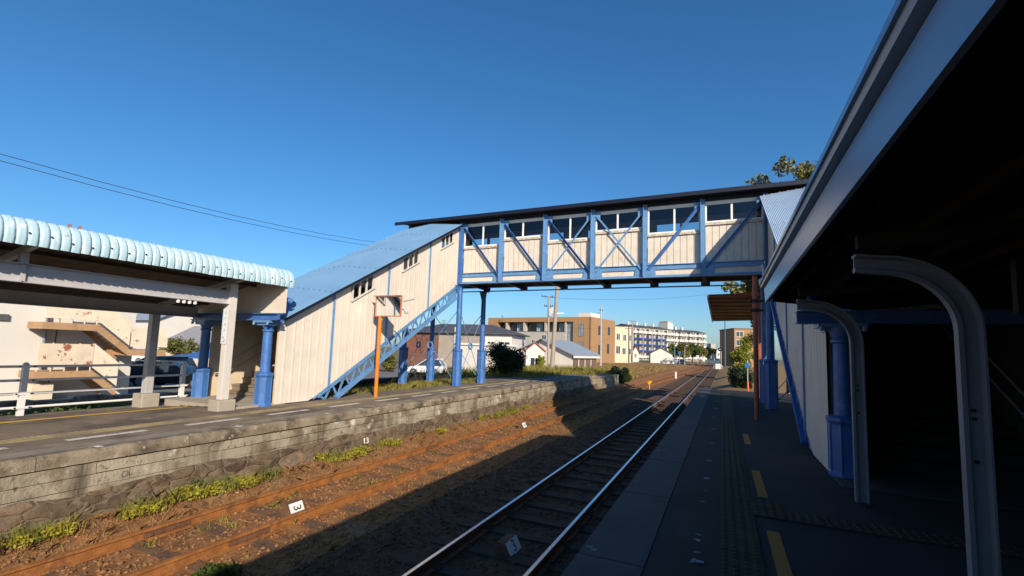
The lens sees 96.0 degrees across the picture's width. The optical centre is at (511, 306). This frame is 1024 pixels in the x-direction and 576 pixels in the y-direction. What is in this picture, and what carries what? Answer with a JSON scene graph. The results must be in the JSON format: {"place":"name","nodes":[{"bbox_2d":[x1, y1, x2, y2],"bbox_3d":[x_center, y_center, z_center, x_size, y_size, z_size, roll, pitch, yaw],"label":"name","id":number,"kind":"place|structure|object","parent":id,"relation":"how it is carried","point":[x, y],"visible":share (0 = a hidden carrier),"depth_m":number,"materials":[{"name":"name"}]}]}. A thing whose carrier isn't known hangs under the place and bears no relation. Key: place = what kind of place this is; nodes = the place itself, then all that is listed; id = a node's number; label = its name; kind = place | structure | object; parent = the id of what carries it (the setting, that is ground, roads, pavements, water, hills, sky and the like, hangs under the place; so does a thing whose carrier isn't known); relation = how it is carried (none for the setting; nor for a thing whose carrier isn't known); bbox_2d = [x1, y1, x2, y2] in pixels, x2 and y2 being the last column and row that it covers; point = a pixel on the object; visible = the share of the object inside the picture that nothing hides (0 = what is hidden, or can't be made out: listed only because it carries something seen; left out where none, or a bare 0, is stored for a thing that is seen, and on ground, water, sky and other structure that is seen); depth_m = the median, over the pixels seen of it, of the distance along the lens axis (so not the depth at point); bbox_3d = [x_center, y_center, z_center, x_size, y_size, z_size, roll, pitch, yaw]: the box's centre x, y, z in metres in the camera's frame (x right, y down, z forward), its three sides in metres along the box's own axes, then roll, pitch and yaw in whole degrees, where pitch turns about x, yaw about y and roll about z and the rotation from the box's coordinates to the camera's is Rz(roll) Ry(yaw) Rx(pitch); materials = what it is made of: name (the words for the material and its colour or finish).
{"place":"outdoors","nodes":[
{"label":"outdoors","id":0,"kind":"place"},
{"bbox_2d":[0,160,362,244],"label":"power line","id":1,"kind":"object","parent":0,"point":[162,203],"visible":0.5,"depth_m":21.16,"materials":[{"name":"metal"}]},
{"bbox_2d":[1,154,371,241],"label":"power line","id":2,"kind":"object","parent":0,"point":[161,197],"visible":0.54,"depth_m":21.30,"materials":[{"name":"metal"}]},
{"bbox_2d":[128,360,451,393],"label":"parking lot","id":3,"kind":"structure","parent":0,"point":[383,374],"depth_m":38.37,"materials":[{"name":"grey asphalt"}]},
{"bbox_2d":[131,348,144,361],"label":"parked car","id":4,"kind":"object","parent":3,"relation":"on","point":[135,358],"visible":0.06,"depth_m":44.83,"materials":[{"name":"white paint"}]},
{"bbox_2d":[129,360,196,387],"bbox_3d":[-17.866,3.648,24.710,4.324,1.367,1.722,2,-5,-3],"label":"parked car","id":5,"kind":"object","parent":3,"relation":"on","point":[159,370],"visible":0.38,"depth_m":23.89,"materials":[{"name":"black paint"}]},
{"bbox_2d":[135,356,196,365],"bbox_3d":[-22.277,3.829,28.697,4.324,1.466,1.722,2,-5,0],"label":"parked car","id":6,"kind":"object","parent":3,"relation":"on","point":[179,358],"visible":0.12,"depth_m":28.22,"materials":[{"name":"blue paint"}]},
{"bbox_2d":[158,336,199,354],"bbox_3d":[-25.763,3.743,35.714,2.149,2.856,3.331,3,-5,-8],"label":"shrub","id":7,"kind":"object","parent":3,"relation":"on","point":[177,346],"visible":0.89,"depth_m":35.18,"materials":[{"name":"green plant"}]},
{"bbox_2d":[171,350,209,358],"bbox_3d":[-23.099,4.274,35.293,4.106,1.920,4.000,0,-6,21],"label":"carport","id":8,"kind":"object","parent":3,"relation":"on","point":[194,355],"visible":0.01,"depth_m":34.49,"materials":[{"name":"grey paint"}]},
{"bbox_2d":[381,350,397,371],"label":"shrub","id":9,"kind":"object","parent":3,"relation":"on","point":[389,363],"visible":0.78,"depth_m":45.51,"materials":[{"name":"green plant"}]},
{"bbox_2d":[407,359,447,373],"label":"parked car","id":10,"kind":"object","parent":3,"relation":"on","point":[438,363],"visible":0.48,"depth_m":41.90,"materials":[{"name":"white paint"}]},
{"bbox_2d":[537,355,545,365],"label":"shrub","id":11,"kind":"object","parent":3,"relation":"on","point":[542,361],"visible":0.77,"depth_m":55.49,"materials":[{"name":"green plant"}]},
{"bbox_2d":[0,214,618,538],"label":"platform","id":12,"kind":"structure","parent":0,"point":[55,465],"depth_m":8.75,"materials":[{"name":"grey concrete"}]},
{"bbox_2d":[0,361,190,415],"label":"guard fence","id":13,"kind":"object","parent":12,"relation":"on","point":[22,393],"visible":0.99,"depth_m":10.09,"materials":[{"name":"white metal"}]},
{"bbox_2d":[220,309,228,343],"bbox_3d":[-6.367,0.444,10.205,0.170,0.780,0.028,-1,-6,25],"label":"sign plate","id":14,"kind":"object","parent":12,"relation":"attached to","point":[224,325],"visible":1,"depth_m":10.20,"materials":[{"name":"grey"}]},
{"bbox_2d":[164,224,461,408],"bbox_3d":[-5.311,-0.479,15.355,3.250,6.960,9.370,-1,-6,25],"label":"covered stairway","id":15,"kind":"object","parent":12,"relation":"on","point":[318,338],"visible":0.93,"depth_m":13.31,"materials":[{"name":"blue paint"}]},
{"bbox_2d":[350,274,374,301],"bbox_3d":[-4.524,-0.572,14.014,0.100,1.001,0.977,-1,-6,25],"label":"window","id":16,"kind":"structure","parent":15,"relation":"in","point":[373,276],"depth_m":13.91,"materials":[{"name":"beige paint"}]},
{"bbox_2d":[402,249,419,272],"bbox_3d":[-3.548,-1.593,16.167,0.100,1.001,0.977,-1,-6,25],"label":"window","id":17,"kind":"structure","parent":15,"relation":"in","point":[413,254],"depth_m":16.15,"materials":[{"name":"beige paint"}]},
{"bbox_2d":[440,231,454,249],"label":"window","id":18,"kind":"structure","parent":15,"relation":"in","point":[444,237],"depth_m":18.29,"materials":[{"name":"beige paint"}]},
{"bbox_2d":[374,295,414,396],"bbox_3d":[-3.598,1.206,13.710,1.384,3.050,0.252,-1,-6,25],"label":"platform mirror","id":19,"kind":"object","parent":12,"relation":"on","point":[386,306],"visible":0.97,"depth_m":13.86,"materials":[{"name":"orange paint"}]},
{"bbox_2d":[485,340,526,376],"bbox_3d":[-0.411,3.500,28.360,2.708,2.776,2.826,1,-5,7],"label":"shrub","id":20,"kind":"object","parent":12,"relation":"on","point":[508,361],"visible":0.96,"depth_m":27.59,"materials":[{"name":"green plant"}]},
{"bbox_2d":[395,179,808,409],"bbox_3d":[3.335,-0.219,17.725,17.516,7.345,3.115,-1,-6,25],"label":"footbridge","id":21,"kind":"object","parent":12,"relation":"on","point":[725,241],"visible":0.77,"depth_m":16.87,"materials":[{"name":"blue paint"}]},
{"bbox_2d":[464,221,499,246],"bbox_3d":[-1.197,-2.926,18.890,1.713,0.970,0.070,-1,-6,25],"label":"window","id":22,"kind":"structure","parent":21,"relation":"in","point":[489,223],"depth_m":18.88,"materials":[{"name":"white metal"}]},
{"bbox_2d":[504,217,542,238],"bbox_3d":[0.491,-3.058,18.130,1.713,0.740,0.070,-1,-6,25],"label":"window","id":23,"kind":"structure","parent":21,"relation":"in","point":[522,221],"depth_m":18.13,"materials":[{"name":"white metal"}]},
{"bbox_2d":[548,213,590,240],"bbox_3d":[2.172,-2.960,17.348,1.713,0.970,0.070,-1,-6,25],"label":"window","id":24,"kind":"structure","parent":21,"relation":"in","point":[584,214],"depth_m":17.33,"materials":[{"name":"white metal"}]},
{"bbox_2d":[595,208,642,231],"bbox_3d":[3.861,-3.091,16.587,1.713,0.740,0.070,-1,-6,25],"label":"window","id":25,"kind":"structure","parent":21,"relation":"in","point":[617,212],"depth_m":16.58,"materials":[{"name":"white metal"}]},
{"bbox_2d":[648,203,699,233],"bbox_3d":[5.542,-2.994,15.805,1.713,0.970,0.070,-1,-6,25],"label":"window","id":26,"kind":"structure","parent":21,"relation":"in","point":[673,207],"depth_m":15.81,"materials":[{"name":"white metal"}]},
{"bbox_2d":[705,197,763,222],"bbox_3d":[7.231,-3.135,15.046,1.713,0.720,0.070,-1,-6,25],"label":"window","id":27,"kind":"structure","parent":21,"relation":"in","point":[750,199],"depth_m":15.05,"materials":[{"name":"white metal"}]},
{"bbox_2d":[0,363,709,575],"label":"ballast","id":28,"kind":"structure","parent":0,"point":[387,503],"depth_m":7.30,"materials":[{"name":"brown gravel"}]},
{"bbox_2d":[191,562,243,575],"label":"weed plant","id":29,"kind":"object","parent":28,"relation":"on","point":[211,569],"visible":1,"depth_m":4.82,"materials":[{"name":"green plant"}]},
{"bbox_2d":[0,404,532,549],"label":"weeds","id":30,"kind":"object","parent":28,"relation":"on","point":[141,506],"visible":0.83,"depth_m":6.95,"materials":[{"name":"green plant"}]},
{"bbox_2d":[0,394,584,568],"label":"dry grass","id":31,"kind":"structure","parent":28,"relation":"on","point":[241,489],"depth_m":7.32,"materials":[{"name":"green plant"}]},
{"bbox_2d":[281,499,303,516],"bbox_3d":[-3.244,3.017,6.850,0.214,0.203,0.240,-1,-6,25],"label":"distance marker","id":32,"kind":"object","parent":28,"relation":"on","point":[292,506],"visible":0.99,"depth_m":6.79,"materials":[{"name":"white concrete"}]},
{"bbox_2d":[0,393,635,575],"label":"ballast stones","id":33,"kind":"object","parent":28,"relation":"on","point":[99,562],"visible":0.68,"depth_m":6.83,"materials":[{"name":"brown gravel"}]},
{"bbox_2d":[0,366,714,575],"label":"siding track","id":34,"kind":"structure","parent":28,"relation":"on","point":[175,562],"depth_m":6.86,"materials":[{"name":"brown wood"}]},
{"bbox_2d":[136,403,626,575],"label":"track grass","id":35,"kind":"structure","parent":28,"relation":"on","point":[276,505],"depth_m":7.25,"materials":[{"name":"green plant"}]},
{"bbox_2d":[518,422,526,428],"bbox_3d":[0.352,3.946,15.216,0.214,0.203,0.260,-1,-6,25],"label":"distance marker","id":36,"kind":"object","parent":28,"relation":"on","point":[522,425],"visible":1,"depth_m":15.12,"materials":[{"name":"white concrete"}]},
{"bbox_2d":[316,377,475,397],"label":"platform grass","id":37,"kind":"structure","parent":0,"point":[384,387],"depth_m":17.92,"materials":[{"name":"green plant"}]},
{"bbox_2d":[0,0,895,359],"label":"sky","id":38,"kind":"structure","parent":0,"point":[353,119],"materials":[{"name":"blue"}]},
{"bbox_2d":[282,363,717,575],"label":"ballast","id":39,"kind":"structure","parent":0,"point":[463,557],"depth_m":7.13,"materials":[{"name":"gravel"}]},
{"bbox_2d":[288,399,688,575],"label":"ballast stones","id":40,"kind":"object","parent":39,"relation":"on","point":[376,565],"visible":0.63,"depth_m":7.14,"materials":[{"name":"gravel"}]},
{"bbox_2d":[496,533,520,555],"bbox_3d":[-0.034,3.103,5.932,0.214,0.204,0.320,-1,-6,25],"label":"distance marker","id":41,"kind":"object","parent":39,"relation":"on","point":[508,544],"visible":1,"depth_m":5.86,"materials":[{"name":"white concrete"}]},
{"bbox_2d":[395,363,717,575],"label":"track","id":42,"kind":"structure","parent":39,"relation":"on","point":[540,565],"depth_m":7.68,"materials":[{"name":"brown wood"}]},
{"bbox_2d":[715,364,720,368],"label":"relay box","id":43,"kind":"object","parent":39,"relation":"on","point":[717,366],"visible":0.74,"depth_m":95.11,"materials":[{"name":"white paint"}]},
{"bbox_2d":[489,367,601,377],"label":"platform grass","id":44,"kind":"structure","parent":0,"point":[531,373],"depth_m":30.18,"materials":[{"name":"green plant"}]},
{"bbox_2d":[409,361,693,378],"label":"field","id":45,"kind":"structure","parent":0,"point":[658,364],"depth_m":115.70,"materials":[{"name":"green plant"}]},
{"bbox_2d":[460,343,517,370],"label":"garage","id":46,"kind":"structure","parent":45,"relation":"on","point":[470,359],"depth_m":51.05,"materials":[{"name":"white paint"}]},
{"bbox_2d":[525,342,545,367],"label":"shed","id":47,"kind":"structure","parent":45,"relation":"on","point":[534,350],"depth_m":56.70,"materials":[{"name":"white paint"}]},
{"bbox_2d":[530,357,538,366],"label":"window","id":48,"kind":"structure","parent":47,"relation":"in","point":[533,360],"depth_m":56.61,"materials":[{"name":"white glass"}]},
{"bbox_2d":[542,295,553,364],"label":"utility pole","id":49,"kind":"object","parent":45,"relation":"on","point":[550,311],"visible":0.94,"depth_m":59.96,"materials":[{"name":"concrete"}]},
{"bbox_2d":[550,292,719,299],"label":"power line","id":50,"kind":"object","parent":49,"relation":"attached to","point":[629,299],"visible":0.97,"depth_m":73.86,"materials":[{"name":"metal"}]},
{"bbox_2d":[550,286,563,369],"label":"concrete pole","id":51,"kind":"object","parent":45,"relation":"on","point":[553,346],"visible":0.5,"depth_m":45.84,"materials":[{"name":"white paint"}]},
{"bbox_2d":[600,305,602,365],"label":"utility pole","id":52,"kind":"object","parent":45,"relation":"on","point":[601,309],"visible":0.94,"depth_m":81.80,"materials":[{"name":"grey paint"}]},
{"bbox_2d":[629,320,635,362],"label":"utility pole","id":53,"kind":"object","parent":45,"relation":"on","point":[632,321],"visible":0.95,"depth_m":125.68,"materials":[{"name":"concrete"}]},
{"bbox_2d":[648,347,673,362],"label":"warehouse","id":54,"kind":"structure","parent":45,"relation":"on","point":[658,355],"depth_m":139.75,"materials":[{"name":"paint"}]},
{"bbox_2d":[660,358,673,363],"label":"parked car","id":55,"kind":"object","parent":45,"relation":"on","point":[667,359],"visible":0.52,"depth_m":131.52,"materials":[{"name":"grey paint"}]},
{"bbox_2d":[667,343,683,357],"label":"tree","id":56,"kind":"object","parent":45,"relation":"on","point":[671,347],"visible":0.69,"depth_m":149.06,"materials":[{"name":"green plant"}]},
{"bbox_2d":[675,359,686,363],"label":"parked car","id":57,"kind":"object","parent":45,"relation":"on","point":[681,361],"visible":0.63,"depth_m":134.44,"materials":[{"name":"blue metal"}]},
{"bbox_2d":[675,342,691,359],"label":"tree","id":58,"kind":"object","parent":45,"relation":"on","point":[687,351],"visible":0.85,"depth_m":148.48,"materials":[{"name":"green plant"}]},
{"bbox_2d":[688,342,701,363],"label":"tree","id":59,"kind":"object","parent":45,"relation":"on","point":[695,350],"visible":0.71,"depth_m":150.96,"materials":[{"name":"green plant"}]},
{"bbox_2d":[370,346,783,386],"bbox_3d":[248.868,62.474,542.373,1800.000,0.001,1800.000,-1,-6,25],"label":"ground","id":60,"kind":"structure","parent":0,"point":[396,352],"depth_m":192.02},
{"bbox_2d":[0,303,168,400],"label":"apartment building","id":61,"kind":"structure","parent":60,"relation":"on","point":[36,335],"depth_m":18.18,"materials":[{"name":"white paint"}]},
{"bbox_2d":[92,350,116,362],"bbox_3d":[-17.770,2.195,19.549,0.255,0.640,1.550,-1,-6,25],"label":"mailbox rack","id":62,"kind":"object","parent":61,"relation":"attached to","point":[111,355],"visible":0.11,"depth_m":20.00,"materials":[{"name":"beige metal"}]},
{"bbox_2d":[0,391,190,415],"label":"wall","id":63,"kind":"structure","parent":60,"relation":"on","point":[70,399],"depth_m":12.15,"materials":[{"name":"concrete"}]},
{"bbox_2d":[133,313,199,349],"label":"house","id":64,"kind":"structure","parent":60,"relation":"on","point":[174,325],"depth_m":51.42,"materials":[{"name":"white paint"}]},
{"bbox_2d":[164,326,211,366],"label":"house","id":65,"kind":"structure","parent":60,"relation":"on","point":[194,332],"depth_m":44.89,"materials":[{"name":"grey paint"}]},
{"bbox_2d":[407,320,529,366],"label":"house","id":66,"kind":"structure","parent":60,"relation":"on","point":[443,343],"depth_m":64.27,"materials":[{"name":"paint"}]},
{"bbox_2d":[408,363,636,377],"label":"tall grass","id":67,"kind":"structure","parent":60,"relation":"on","point":[467,373],"depth_m":38.03,"materials":[{"name":"green plant"}]},
{"bbox_2d":[488,313,614,362],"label":"apartment building","id":68,"kind":"structure","parent":60,"relation":"on","point":[587,336],"depth_m":114.04,"materials":[{"name":"brown paint"}]},
{"bbox_2d":[517,324,522,330],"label":"window","id":69,"kind":"structure","parent":68,"relation":"in","point":[519,326],"depth_m":120.67,"materials":[{"name":"grey glass"}]},
{"bbox_2d":[537,324,542,330],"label":"window","id":70,"kind":"structure","parent":68,"relation":"in","point":[539,326],"depth_m":117.49,"materials":[{"name":"grey glass"}]},
{"bbox_2d":[559,324,564,330],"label":"window","id":71,"kind":"structure","parent":68,"relation":"in","point":[562,328],"depth_m":114.01,"materials":[{"name":"grey glass"}]},
{"bbox_2d":[578,324,583,336],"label":"window","id":72,"kind":"structure","parent":68,"relation":"in","point":[580,331],"depth_m":109.40,"materials":[{"name":"glass"}]},
{"bbox_2d":[518,339,600,369],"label":"house","id":73,"kind":"structure","parent":60,"relation":"on","point":[570,353],"depth_m":62.02,"materials":[{"name":"white paint"}]},
{"bbox_2d":[605,366,631,383],"bbox_3d":[8.937,6.024,39.147,2.564,1.834,3.711,-1,-6,25],"label":"shrub","id":74,"kind":"object","parent":60,"relation":"on","point":[624,375],"visible":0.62,"depth_m":38.73,"materials":[{"name":"green plant"}]},
{"bbox_2d":[615,325,631,362],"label":"apartment building","id":75,"kind":"structure","parent":60,"relation":"on","point":[623,340],"depth_m":127.40,"materials":[{"name":"paint"}]},
{"bbox_2d":[616,346,619,353],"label":"window","id":76,"kind":"structure","parent":75,"relation":"in","point":[617,347],"depth_m":127.41,"materials":[{"name":"white glass"}]},
{"bbox_2d":[631,346,640,361],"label":"house","id":77,"kind":"structure","parent":60,"relation":"on","point":[636,352],"depth_m":145.22,"materials":[{"name":"white paint"}]},
{"bbox_2d":[697,345,708,363],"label":"tree","id":78,"kind":"object","parent":60,"relation":"on","point":[704,351],"visible":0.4,"depth_m":154.93,"materials":[{"name":"green plant"}]},
{"bbox_2d":[703,347,716,359],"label":"tree","id":79,"kind":"object","parent":60,"relation":"on","point":[711,351],"visible":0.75,"depth_m":183.07,"materials":[{"name":"green plant"}]},
{"bbox_2d":[707,344,714,358],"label":"tower block","id":80,"kind":"structure","parent":60,"relation":"on","point":[712,346],"depth_m":419.15,"materials":[{"name":"white concrete"}]},
{"bbox_2d":[707,358,719,363],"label":"van","id":81,"kind":"object","parent":60,"relation":"on","point":[714,360],"visible":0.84,"depth_m":166.23,"materials":[{"name":"grey paint"}]},
{"bbox_2d":[711,349,719,357],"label":"house","id":82,"kind":"structure","parent":60,"relation":"on","point":[716,355],"depth_m":239.18,"materials":[{"name":"paint"}]},
{"bbox_2d":[719,328,753,366],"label":"apartment building","id":83,"kind":"structure","parent":60,"relation":"on","point":[734,336],"depth_m":116.31,"materials":[{"name":"brown brick"}]},
{"bbox_2d":[736,331,742,336],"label":"window","id":84,"kind":"structure","parent":83,"relation":"in","point":[738,333],"depth_m":114.90,"materials":[{"name":"white glass"}]},
{"bbox_2d":[617,321,706,361],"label":"apartment building","id":85,"kind":"structure","parent":0,"point":[651,338],"depth_m":217.50,"materials":[{"name":"white plaster"},{"name":"blue paint"},{"name":"dark glass"}]},
{"bbox_2d":[712,366,785,392],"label":"field","id":86,"kind":"structure","parent":0,"point":[721,382],"depth_m":45.75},
{"bbox_2d":[724,321,725,366],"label":"utility pole","id":87,"kind":"object","parent":86,"relation":"on","point":[725,344],"visible":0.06,"depth_m":107.73,"materials":[{"name":"grey paint"}]},
{"bbox_2d":[727,366,753,388],"bbox_3d":[17.695,5.703,35.565,2.056,2.178,3.929,-1,-6,25],"label":"shrub","id":88,"kind":"object","parent":86,"relation":"on","point":[737,376],"visible":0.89,"depth_m":34.66,"materials":[{"name":"green plant"}]},
{"bbox_2d":[727,336,758,370],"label":"tree","id":89,"kind":"object","parent":86,"relation":"on","point":[741,355],"visible":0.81,"depth_m":51.04,"materials":[{"name":"green plant"}]},
{"bbox_2d":[745,360,749,380],"bbox_3d":[17.238,5.181,33.700,0.380,2.461,0.105,-1,-6,25],"label":"round sign","id":90,"kind":"object","parent":86,"relation":"on","point":[747,365],"visible":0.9,"depth_m":33.72,"materials":[{"name":"metal"}]},
{"bbox_2d":[721,155,817,393],"bbox_3d":[13.806,-1.046,23.894,5.427,12.424,8.696,-1,-6,25],"label":"tree","id":91,"kind":"object","parent":86,"relation":"on","point":[804,172],"visible":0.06,"depth_m":22.18,"materials":[{"name":"green plant"}]},
{"bbox_2d":[561,0,1023,575],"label":"platform","id":92,"kind":"structure","parent":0,"point":[912,194],"depth_m":3.45,"materials":[{"name":"grey concrete"}]},
{"bbox_2d":[707,292,760,397],"bbox_3d":[11.296,2.422,21.225,3.972,5.200,8.358,-1,-6,25],"label":"platform shelter","id":93,"kind":"object","parent":92,"relation":"on","point":[731,307],"visible":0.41,"depth_m":19.80,"materials":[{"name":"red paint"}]},
{"bbox_2d":[749,276,763,419],"bbox_3d":[6.216,1.045,11.684,0.320,3.640,0.150,-1,-6,25],"label":"support pole","id":94,"kind":"object","parent":92,"relation":"on","point":[755,310],"visible":0.96,"depth_m":11.67,"materials":[{"name":"brown metal"}]},
{"bbox_2d":[760,187,1023,510],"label":"covered stairway","id":95,"kind":"object","parent":92,"relation":"on","point":[913,435],"visible":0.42,"depth_m":6.88,"materials":[{"name":"blue paint"}]},
{"bbox_2d":[1010,258,1023,313],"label":"hanging board","id":96,"kind":"object","parent":92,"relation":"hanging from","point":[1017,273],"visible":1,"depth_m":3.36,"materials":[{"name":"black"}]},
{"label":"verge","id":97,"kind":"structure","parent":0,"visible":0},
{"bbox_2d":[0,394,189,415],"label":"ground cover","id":98,"kind":"object","parent":97,"relation":"on","point":[78,407],"visible":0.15,"depth_m":10.76,"materials":[{"name":"green plant"}]},
{"bbox_2d":[331,374,451,388],"bbox_3d":[-5.894,3.516,18.958,0.160,1.050,13.100,-1,-6,25],"label":"sleeper fence","id":99,"kind":"object","parent":97,"relation":"on","point":[390,380],"visible":0.17,"depth_m":20.05,"materials":[{"name":"wood"}]}
]}

